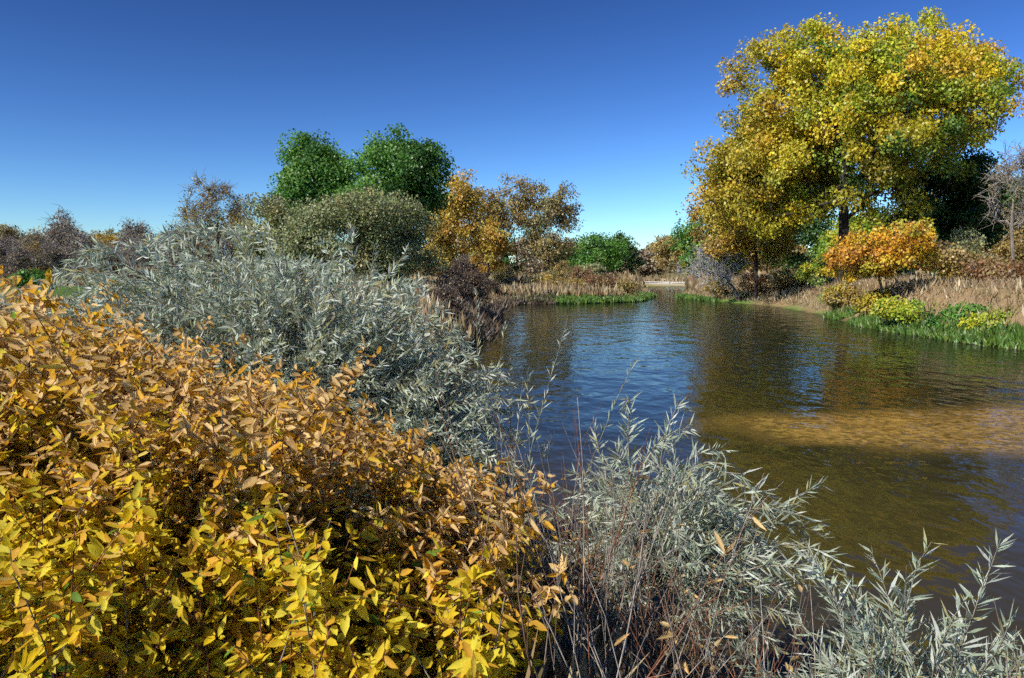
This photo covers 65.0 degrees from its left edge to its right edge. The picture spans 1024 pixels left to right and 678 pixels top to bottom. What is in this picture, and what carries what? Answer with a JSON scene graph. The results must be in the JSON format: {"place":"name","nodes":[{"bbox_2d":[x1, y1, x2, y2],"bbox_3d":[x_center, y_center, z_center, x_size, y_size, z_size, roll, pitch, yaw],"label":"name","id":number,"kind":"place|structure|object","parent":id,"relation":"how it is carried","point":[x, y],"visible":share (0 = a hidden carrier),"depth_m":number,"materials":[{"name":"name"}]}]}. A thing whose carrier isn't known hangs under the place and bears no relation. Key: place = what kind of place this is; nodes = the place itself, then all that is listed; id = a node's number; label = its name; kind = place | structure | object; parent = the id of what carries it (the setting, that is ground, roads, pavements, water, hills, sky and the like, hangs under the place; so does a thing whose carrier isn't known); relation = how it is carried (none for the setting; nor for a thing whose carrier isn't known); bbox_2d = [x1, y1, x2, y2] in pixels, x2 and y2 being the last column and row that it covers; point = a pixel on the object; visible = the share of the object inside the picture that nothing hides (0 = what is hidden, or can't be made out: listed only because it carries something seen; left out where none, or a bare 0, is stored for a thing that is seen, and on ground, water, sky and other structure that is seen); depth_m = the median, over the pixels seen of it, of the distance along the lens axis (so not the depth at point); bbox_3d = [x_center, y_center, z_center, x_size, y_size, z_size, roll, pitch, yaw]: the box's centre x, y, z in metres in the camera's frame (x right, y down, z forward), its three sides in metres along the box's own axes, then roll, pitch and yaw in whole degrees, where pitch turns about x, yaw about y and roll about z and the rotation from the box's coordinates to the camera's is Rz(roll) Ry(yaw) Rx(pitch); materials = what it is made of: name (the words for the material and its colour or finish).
{"place":"outdoors","nodes":[
{"label":"outdoors","id":0,"kind":"place"},
{"bbox_2d":[0,284,534,491],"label":"dry bank grass","id":1,"kind":"structure","parent":0,"point":[427,302],"depth_m":30.03,"materials":[{"name":"beige plant"}]},
{"bbox_2d":[0,267,938,290],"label":"plain grass","id":2,"kind":"structure","parent":0,"point":[691,283],"depth_m":134.73,"materials":[{"name":"beige plant"}]},
{"bbox_2d":[30,239,84,284],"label":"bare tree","id":3,"kind":"object","parent":2,"relation":"on","point":[64,255],"visible":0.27,"depth_m":127.14,"materials":[{"name":"brown plant"}]},
{"bbox_2d":[0,263,1023,677],"bbox_3d":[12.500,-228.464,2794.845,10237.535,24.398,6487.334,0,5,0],"label":"terrain","id":4,"kind":"structure","parent":0,"point":[940,301],"depth_m":56.34,"materials":[{"name":"soil"}]},
{"bbox_2d":[0,265,23,278],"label":"bush","id":5,"kind":"object","parent":4,"relation":"on","point":[10,271],"depth_m":119.04,"materials":[{"name":"brown plant"}]},
{"bbox_2d":[0,223,26,242],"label":"tree","id":6,"kind":"object","parent":4,"relation":"on","point":[5,231],"visible":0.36,"depth_m":185.03,"materials":[{"name":"brown plant"}]},
{"bbox_2d":[0,233,28,270],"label":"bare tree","id":7,"kind":"object","parent":4,"relation":"on","point":[5,246],"visible":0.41,"depth_m":127.20,"materials":[{"name":"brown plant"}]},
{"bbox_2d":[6,264,58,288],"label":"bush","id":8,"kind":"object","parent":4,"relation":"on","point":[26,275],"depth_m":88.70,"materials":[{"name":"green plant"}]},
{"bbox_2d":[14,225,50,267],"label":"tree","id":9,"kind":"object","parent":4,"relation":"on","point":[35,249],"visible":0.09,"depth_m":165.69,"materials":[{"name":"brown plant"}]},
{"bbox_2d":[1,228,67,273],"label":"bare tree","id":10,"kind":"object","parent":4,"relation":"on","point":[21,255],"visible":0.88,"depth_m":123.03,"materials":[{"name":"grey plant"}]},
{"bbox_2d":[38,204,88,260],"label":"tree","id":11,"kind":"object","parent":4,"relation":"on","point":[57,227],"visible":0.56,"depth_m":149.54,"materials":[{"name":"brown plant"}]},
{"bbox_2d":[58,225,117,272],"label":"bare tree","id":12,"kind":"object","parent":4,"relation":"on","point":[76,236],"visible":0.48,"depth_m":117.58,"materials":[{"name":"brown plant"}]},
{"bbox_2d":[78,227,116,266],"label":"tree","id":13,"kind":"object","parent":4,"relation":"on","point":[110,231],"visible":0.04,"depth_m":204.57,"materials":[{"name":"brown plant"}]},
{"bbox_2d":[76,264,127,286],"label":"bush","id":14,"kind":"object","parent":4,"relation":"on","point":[100,271],"depth_m":117.58,"materials":[{"name":"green plant"}]},
{"bbox_2d":[84,231,122,269],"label":"tree","id":15,"kind":"object","parent":4,"relation":"on","point":[108,238],"visible":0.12,"depth_m":168.53,"materials":[{"name":"plant"}]},
{"bbox_2d":[105,230,138,272],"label":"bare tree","id":16,"kind":"object","parent":4,"relation":"on","point":[125,238],"visible":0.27,"depth_m":136.21,"materials":[{"name":"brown plant"}]},
{"bbox_2d":[114,217,156,259],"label":"tree","id":17,"kind":"object","parent":4,"relation":"on","point":[127,227],"visible":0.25,"depth_m":174.29,"materials":[{"name":"grey plant"}]},
{"bbox_2d":[114,229,167,267],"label":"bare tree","id":18,"kind":"object","parent":4,"relation":"on","point":[137,261],"visible":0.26,"depth_m":117.73,"materials":[{"name":"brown plant"}]},
{"bbox_2d":[118,264,171,284],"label":"bush","id":19,"kind":"object","parent":4,"relation":"on","point":[138,268],"depth_m":107.91,"materials":[{"name":"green plant"}]},
{"bbox_2d":[157,220,209,266],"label":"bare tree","id":20,"kind":"object","parent":4,"relation":"on","point":[175,253],"visible":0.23,"depth_m":115.57,"materials":[{"name":"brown plant"}]},
{"bbox_2d":[164,167,251,262],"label":"bare tree","id":21,"kind":"object","parent":4,"relation":"on","point":[212,193],"visible":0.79,"depth_m":83.46,"materials":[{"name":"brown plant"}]},
{"bbox_2d":[191,232,233,266],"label":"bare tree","id":22,"kind":"object","parent":4,"relation":"on","point":[231,254],"visible":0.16,"depth_m":139.57,"materials":[{"name":"grey plant"}]},
{"bbox_2d":[199,254,259,289],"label":"bush","id":23,"kind":"object","parent":4,"relation":"on","point":[229,269],"depth_m":67.93,"materials":[{"name":"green plant"}]},
{"bbox_2d":[220,197,269,257],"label":"bare tree","id":24,"kind":"object","parent":4,"relation":"on","point":[231,221],"visible":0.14,"depth_m":98.72,"materials":[{"name":"brown plant"}]},
{"bbox_2d":[0,212,544,467],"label":"silver shrub","id":25,"kind":"object","parent":4,"relation":"on","point":[264,323],"visible":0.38,"depth_m":5.46,"materials":[{"name":"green plant"}]},
{"bbox_2d":[0,459,546,677],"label":"yellow shrub","id":26,"kind":"object","parent":4,"relation":"on","point":[51,599],"visible":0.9,"depth_m":2.11,"materials":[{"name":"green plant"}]},
{"bbox_2d":[0,265,577,677],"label":"yellow shrub","id":27,"kind":"object","parent":4,"relation":"on","point":[161,428],"visible":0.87,"depth_m":2.56,"materials":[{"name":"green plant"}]},
{"bbox_2d":[266,128,362,236],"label":"green tree","id":28,"kind":"object","parent":4,"relation":"on","point":[314,169],"visible":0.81,"depth_m":93.49,"materials":[{"name":"green plant"}]},
{"bbox_2d":[231,185,446,290],"bbox_3d":[-10.048,-5.241,45.760,12.797,6.650,11.103,0,5,0],"label":"tree","id":29,"kind":"object","parent":4,"relation":"on","point":[374,217],"visible":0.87,"depth_m":43.71,"materials":[{"name":"green plant"}]},
{"bbox_2d":[0,502,752,677],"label":"dry grass","id":30,"kind":"structure","parent":4,"relation":"on","point":[595,671],"depth_m":3.33,"materials":[{"name":"beige plant"}]},
{"bbox_2d":[468,286,638,603],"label":"willow shrub wands","id":31,"kind":"object","parent":30,"relation":"on","point":[529,428],"visible":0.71,"depth_m":5.30,"materials":[{"name":"grey plant"}]},
{"bbox_2d":[334,122,456,281],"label":"green tree","id":32,"kind":"object","parent":4,"relation":"on","point":[410,167],"visible":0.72,"depth_m":87.78,"materials":[{"name":"green plant"}]},
{"bbox_2d":[405,249,446,277],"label":"bush","id":33,"kind":"object","parent":4,"relation":"on","point":[436,273],"visible":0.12,"depth_m":397.68,"materials":[{"name":"green plant"}]},
{"bbox_2d":[333,334,545,570],"bbox_3d":[-0.727,1.248,5.453,1.985,2.582,2.011,3,6,35],"label":"silver shrub","id":34,"kind":"object","parent":4,"relation":"on","point":[416,411],"visible":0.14,"depth_m":5.35,"materials":[{"name":"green plant"}]},
{"bbox_2d":[421,284,463,309],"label":"shrub","id":35,"kind":"object","parent":4,"relation":"on","point":[441,294],"visible":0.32,"depth_m":35.32,"materials":[{"name":"brown plant"}]},
{"bbox_2d":[259,276,643,296],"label":"dry reeds","id":36,"kind":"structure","parent":4,"relation":"on","point":[567,289],"depth_m":85.37,"materials":[{"name":"beige plant"}]},
{"bbox_2d":[433,263,474,299],"bbox_3d":[-3.361,-2.944,44.755,2.530,2.643,3.233,0,5,0],"label":"shrub","id":37,"kind":"object","parent":4,"relation":"on","point":[457,280],"visible":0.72,"depth_m":44.41,"materials":[{"name":"brown plant"}]},
{"bbox_2d":[439,253,473,280],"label":"shrub","id":38,"kind":"object","parent":4,"relation":"on","point":[463,265],"visible":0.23,"depth_m":59.31,"materials":[{"name":"brown plant"}]},
{"bbox_2d":[421,166,494,267],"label":"tree","id":39,"kind":"object","parent":4,"relation":"on","point":[463,200],"visible":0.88,"depth_m":114.67,"materials":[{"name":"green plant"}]},
{"bbox_2d":[420,169,511,264],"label":"tan tree","id":40,"kind":"object","parent":4,"relation":"on","point":[482,192],"visible":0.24,"depth_m":146.40,"materials":[{"name":"orange plant"}]},
{"bbox_2d":[459,265,486,302],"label":"shrub","id":41,"kind":"object","parent":4,"relation":"on","point":[475,279],"visible":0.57,"depth_m":55.49,"materials":[{"name":"brown plant"}]},
{"bbox_2d":[391,291,559,341],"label":"dry reeds","id":42,"kind":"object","parent":4,"relation":"on","point":[488,324],"depth_m":43.66,"materials":[{"name":"brown plant"}]},
{"bbox_2d":[451,253,506,276],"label":"bush","id":43,"kind":"object","parent":4,"relation":"on","point":[472,265],"visible":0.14,"depth_m":369.83,"materials":[{"name":"brown plant"}]},
{"bbox_2d":[478,278,491,299],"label":"shrub","id":44,"kind":"object","parent":4,"relation":"on","point":[484,285],"visible":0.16,"depth_m":67.43,"materials":[{"name":"brown plant"}]},
{"bbox_2d":[468,219,511,276],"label":"yellow tree","id":45,"kind":"object","parent":4,"relation":"on","point":[500,241],"visible":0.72,"depth_m":133.00,"materials":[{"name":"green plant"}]},
{"bbox_2d":[483,277,504,293],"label":"shrub","id":46,"kind":"object","parent":4,"relation":"on","point":[492,285],"visible":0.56,"depth_m":79.65,"materials":[{"name":"brown plant"}]},
{"bbox_2d":[490,266,519,282],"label":"shrub","id":47,"kind":"object","parent":4,"relation":"on","point":[497,276],"visible":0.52,"depth_m":107.24,"materials":[{"name":"brown plant"}]},
{"bbox_2d":[490,235,538,274],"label":"bush","id":48,"kind":"object","parent":4,"relation":"on","point":[506,259],"visible":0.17,"depth_m":386.33,"materials":[{"name":"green plant"}]},
{"bbox_2d":[500,276,528,285],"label":"shrub","id":49,"kind":"object","parent":4,"relation":"on","point":[506,280],"visible":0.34,"depth_m":99.22,"materials":[{"name":"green plant"}]},
{"bbox_2d":[470,172,567,275],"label":"tan tree","id":50,"kind":"object","parent":4,"relation":"on","point":[526,200],"visible":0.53,"depth_m":151.28,"materials":[{"name":"brown plant"}]},
{"bbox_2d":[511,233,556,275],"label":"bush","id":51,"kind":"object","parent":4,"relation":"on","point":[532,268],"visible":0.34,"depth_m":351.21,"materials":[{"name":"brown plant"}]},
{"bbox_2d":[527,271,561,285],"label":"shrub","id":52,"kind":"object","parent":4,"relation":"on","point":[544,278],"visible":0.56,"depth_m":96.07,"materials":[{"name":"brown plant"}]},
{"bbox_2d":[516,180,585,271],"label":"tan tree","id":53,"kind":"object","parent":4,"relation":"on","point":[541,245],"visible":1,"depth_m":147.31,"materials":[{"name":"brown plant"}]},
{"bbox_2d":[542,259,571,281],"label":"shrub","id":54,"kind":"object","parent":4,"relation":"on","point":[558,273],"visible":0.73,"depth_m":119.55,"materials":[{"name":"beige plant"}]},
{"bbox_2d":[559,276,587,288],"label":"shrub","id":55,"kind":"object","parent":4,"relation":"on","point":[578,281],"visible":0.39,"depth_m":93.56,"materials":[{"name":"beige plant"}]},
{"bbox_2d":[570,264,595,280],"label":"shrub","id":56,"kind":"object","parent":4,"relation":"on","point":[577,269],"visible":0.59,"depth_m":109.30,"materials":[{"name":"brown plant"}]},
{"bbox_2d":[572,262,606,278],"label":"silver bush","id":57,"kind":"object","parent":4,"relation":"on","point":[598,268],"visible":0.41,"depth_m":123.23,"materials":[{"name":"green plant"}]},
{"bbox_2d":[566,232,630,270],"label":"green tree","id":58,"kind":"object","parent":4,"relation":"on","point":[608,254],"visible":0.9,"depth_m":234.77,"materials":[{"name":"green plant"}]},
{"bbox_2d":[582,269,615,287],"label":"shrub","id":59,"kind":"object","parent":4,"relation":"on","point":[599,280],"visible":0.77,"depth_m":92.38,"materials":[{"name":"brown plant"}]},
{"bbox_2d":[488,291,719,303],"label":"green grass","id":60,"kind":"structure","parent":4,"relation":"on","point":[563,298],"depth_m":83.88,"materials":[{"name":"green plant"}]},
{"bbox_2d":[607,230,645,273],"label":"green tree","id":61,"kind":"object","parent":4,"relation":"on","point":[634,254],"visible":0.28,"depth_m":247.80,"materials":[{"name":"green plant"}]},
{"bbox_2d":[610,278,642,294],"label":"shrub","id":62,"kind":"object","parent":4,"relation":"on","point":[625,284],"visible":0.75,"depth_m":91.88,"materials":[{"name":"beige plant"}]},
{"bbox_2d":[621,246,667,277],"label":"bush","id":63,"kind":"object","parent":4,"relation":"on","point":[647,268],"visible":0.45,"depth_m":329.46,"materials":[{"name":"brown plant"}]},
{"bbox_2d":[632,241,677,273],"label":"horizon tree","id":64,"kind":"object","parent":4,"relation":"on","point":[661,253],"visible":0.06,"depth_m":409.70,"materials":[{"name":"brown plant"}]},
{"bbox_2d":[649,235,682,283],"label":"tan tree","id":65,"kind":"object","parent":4,"relation":"on","point":[663,260],"visible":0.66,"depth_m":222.87,"materials":[{"name":"brown plant"}]},
{"bbox_2d":[649,234,682,277],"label":"horizon tree","id":66,"kind":"object","parent":4,"relation":"on","point":[672,271],"visible":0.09,"depth_m":456.33,"materials":[{"name":"brown plant"}]},
{"bbox_2d":[335,370,1020,677],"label":"dry stems","id":67,"kind":"object","parent":4,"relation":"on","point":[654,663],"visible":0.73,"depth_m":3.08,"materials":[{"name":"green plant"}]},
{"bbox_2d":[665,216,712,276],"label":"green tree","id":68,"kind":"object","parent":4,"relation":"on","point":[685,244],"visible":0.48,"depth_m":197.55,"materials":[{"name":"green plant"}]},
{"bbox_2d":[520,392,877,677],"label":"silver shrub","id":69,"kind":"object","parent":4,"relation":"on","point":[697,522],"visible":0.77,"depth_m":4.27,"materials":[{"name":"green plant"}]},
{"bbox_2d":[674,236,753,299],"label":"bush","id":70,"kind":"object","parent":4,"relation":"on","point":[722,274],"visible":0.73,"depth_m":82.51,"materials":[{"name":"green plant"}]},
{"bbox_2d":[702,276,737,297],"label":"shrub","id":71,"kind":"object","parent":4,"relation":"on","point":[715,290],"visible":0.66,"depth_m":89.28,"materials":[{"name":"brown plant"}]},
{"bbox_2d":[694,228,751,273],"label":"bush","id":72,"kind":"object","parent":4,"relation":"on","point":[705,241],"visible":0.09,"depth_m":137.77,"materials":[{"name":"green plant"}]},
{"bbox_2d":[675,136,816,301],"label":"tree","id":73,"kind":"object","parent":4,"relation":"on","point":[772,249],"visible":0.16,"depth_m":78.90,"materials":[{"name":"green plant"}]},
{"bbox_2d":[738,271,773,296],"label":"shrub","id":74,"kind":"object","parent":4,"relation":"on","point":[750,286],"visible":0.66,"depth_m":81.02,"materials":[{"name":"brown plant"}]},
{"bbox_2d":[740,231,800,271],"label":"bush","id":75,"kind":"object","parent":4,"relation":"on","point":[777,262],"visible":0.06,"depth_m":148.83,"materials":[{"name":"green plant"}]},
{"bbox_2d":[764,264,818,290],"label":"shrub","id":76,"kind":"object","parent":4,"relation":"on","point":[778,277],"visible":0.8,"depth_m":76.92,"materials":[{"name":"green plant"}]},
{"bbox_2d":[751,213,836,270],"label":"bush","id":77,"kind":"object","parent":4,"relation":"on","point":[811,234],"visible":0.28,"depth_m":125.26,"materials":[{"name":"green plant"}]},
{"bbox_2d":[790,243,811,270],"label":"bush","id":78,"kind":"object","parent":4,"relation":"on","point":[802,248],"visible":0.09,"depth_m":384.22,"materials":[{"name":"brown plant"}]},
{"bbox_2d":[607,272,1023,333],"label":"dry grass","id":79,"kind":"structure","parent":4,"relation":"on","point":[915,282],"depth_m":46.74,"materials":[{"name":"beige plant"}]},
{"bbox_2d":[794,255,849,289],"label":"shrub","id":80,"kind":"object","parent":4,"relation":"on","point":[812,269],"visible":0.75,"depth_m":69.22,"materials":[{"name":"green plant"}]},
{"bbox_2d":[821,281,861,307],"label":"shrub","id":81,"kind":"object","parent":4,"relation":"on","point":[844,296],"visible":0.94,"depth_m":54.30,"materials":[{"name":"yellow plant"}]},
{"bbox_2d":[816,283,867,310],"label":"water bush","id":82,"kind":"object","parent":4,"relation":"on","point":[833,308],"visible":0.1,"depth_m":55.53,"materials":[{"name":"brown plant"}]},
{"bbox_2d":[809,207,889,275],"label":"tree","id":83,"kind":"object","parent":4,"relation":"on","point":[829,237],"visible":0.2,"depth_m":117.88,"materials":[{"name":"yellow plant"}]},
{"bbox_2d":[680,5,1023,283],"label":"cottonwood tree","id":84,"kind":"object","parent":4,"relation":"on","point":[905,80],"visible":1,"depth_m":63.15,"materials":[{"name":"yellow plant"}]},
{"bbox_2d":[697,527,1023,677],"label":"silver shrub","id":85,"kind":"object","parent":4,"relation":"on","point":[879,663],"visible":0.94,"depth_m":3.34,"materials":[{"name":"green plant"}]},
{"bbox_2d":[850,285,898,315],"bbox_3d":[21.470,-2.121,47.004,3.582,2.138,3.749,0,5,0],"label":"water bush","id":86,"kind":"object","parent":4,"relation":"on","point":[865,300],"visible":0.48,"depth_m":46.26,"materials":[{"name":"yellow plant"}]},
{"bbox_2d":[820,213,944,297],"bbox_3d":[21.419,-4.292,46.039,6.855,5.362,6.015,4,6,38],"label":"orange maple tree","id":87,"kind":"object","parent":4,"relation":"on","point":[906,245],"visible":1,"depth_m":44.68,"materials":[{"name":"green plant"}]},
{"bbox_2d":[871,202,923,273],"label":"tree","id":88,"kind":"object","parent":4,"relation":"on","point":[906,268],"visible":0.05,"depth_m":122.95,"materials":[{"name":"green plant"}]},
{"bbox_2d":[868,295,945,326],"bbox_3d":[20.189,-1.449,40.957,4.239,1.692,4.012,-2,5,-23],"label":"water bush","id":89,"kind":"object","parent":4,"relation":"on","point":[894,310],"visible":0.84,"depth_m":40.12,"materials":[{"name":"yellow plant"}]},
{"bbox_2d":[823,305,1023,350],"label":"green bank grass","id":90,"kind":"structure","parent":4,"relation":"on","point":[1009,338],"depth_m":35.20,"materials":[{"name":"green plant"}]},
{"bbox_2d":[881,145,1021,265],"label":"tree","id":91,"kind":"object","parent":4,"relation":"on","point":[958,207],"visible":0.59,"depth_m":73.94,"materials":[{"name":"green plant"}]},
{"bbox_2d":[916,301,991,326],"bbox_3d":[20.890,-0.910,36.744,3.523,1.662,3.738,0,5,0],"label":"water bush","id":92,"kind":"object","parent":4,"relation":"on","point":[954,312],"visible":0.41,"depth_m":36.44,"materials":[{"name":"green plant"}]},
{"bbox_2d":[916,240,995,279],"bbox_3d":[27.476,-4.756,49.623,4.205,2.922,5.196,0,5,0],"label":"shrub","id":93,"kind":"object","parent":4,"relation":"on","point":[952,257],"visible":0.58,"depth_m":49.18,"materials":[{"name":"beige plant"}]},
{"bbox_2d":[947,225,996,264],"bbox_3d":[34.307,-6.393,60.100,3.721,4.361,3.864,2,5,28],"label":"shrub","id":94,"kind":"object","parent":4,"relation":"on","point":[961,239],"visible":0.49,"depth_m":59.91,"materials":[{"name":"green plant"}]},
{"bbox_2d":[957,306,1017,331],"bbox_3d":[20.895,-0.601,34.112,2.968,1.783,3.031,-1,5,-12],"label":"water bush","id":95,"kind":"object","parent":4,"relation":"on","point":[971,322],"visible":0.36,"depth_m":33.79,"materials":[{"name":"yellow plant"}]},
{"bbox_2d":[958,251,1023,281],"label":"shrub","id":96,"kind":"object","parent":4,"relation":"on","point":[997,268],"visible":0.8,"depth_m":43.22,"materials":[{"name":"brown plant"}]},
{"bbox_2d":[971,138,1023,259],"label":"bare tree","id":97,"kind":"object","parent":4,"relation":"on","point":[1009,167],"visible":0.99,"depth_m":51.66,"materials":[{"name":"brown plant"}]},
{"bbox_2d":[980,207,1023,262],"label":"bush","id":98,"kind":"object","parent":4,"relation":"on","point":[1003,250],"visible":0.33,"depth_m":92.46,"materials":[{"name":"beige plant"}]},
{"bbox_2d":[991,172,1023,233],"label":"green tree","id":99,"kind":"object","parent":4,"relation":"on","point":[1005,197],"visible":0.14,"depth_m":105.39,"materials":[{"name":"green plant"}]},
{"bbox_2d":[994,631,1023,677],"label":"silver shrub","id":100,"kind":"object","parent":4,"relation":"on","point":[1015,661],"visible":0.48,"depth_m":3.15,"materials":[{"name":"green plant"}]},
{"bbox_2d":[0,0,1023,262],"label":"sky","id":101,"kind":"structure","parent":0,"point":[107,107],"materials":[{"name":"blue"}]},
{"bbox_2d":[438,286,1023,677],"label":"river water","id":102,"kind":"structure","parent":0,"point":[900,441],"depth_m":14.68,"materials":[{"name":"liquid"}]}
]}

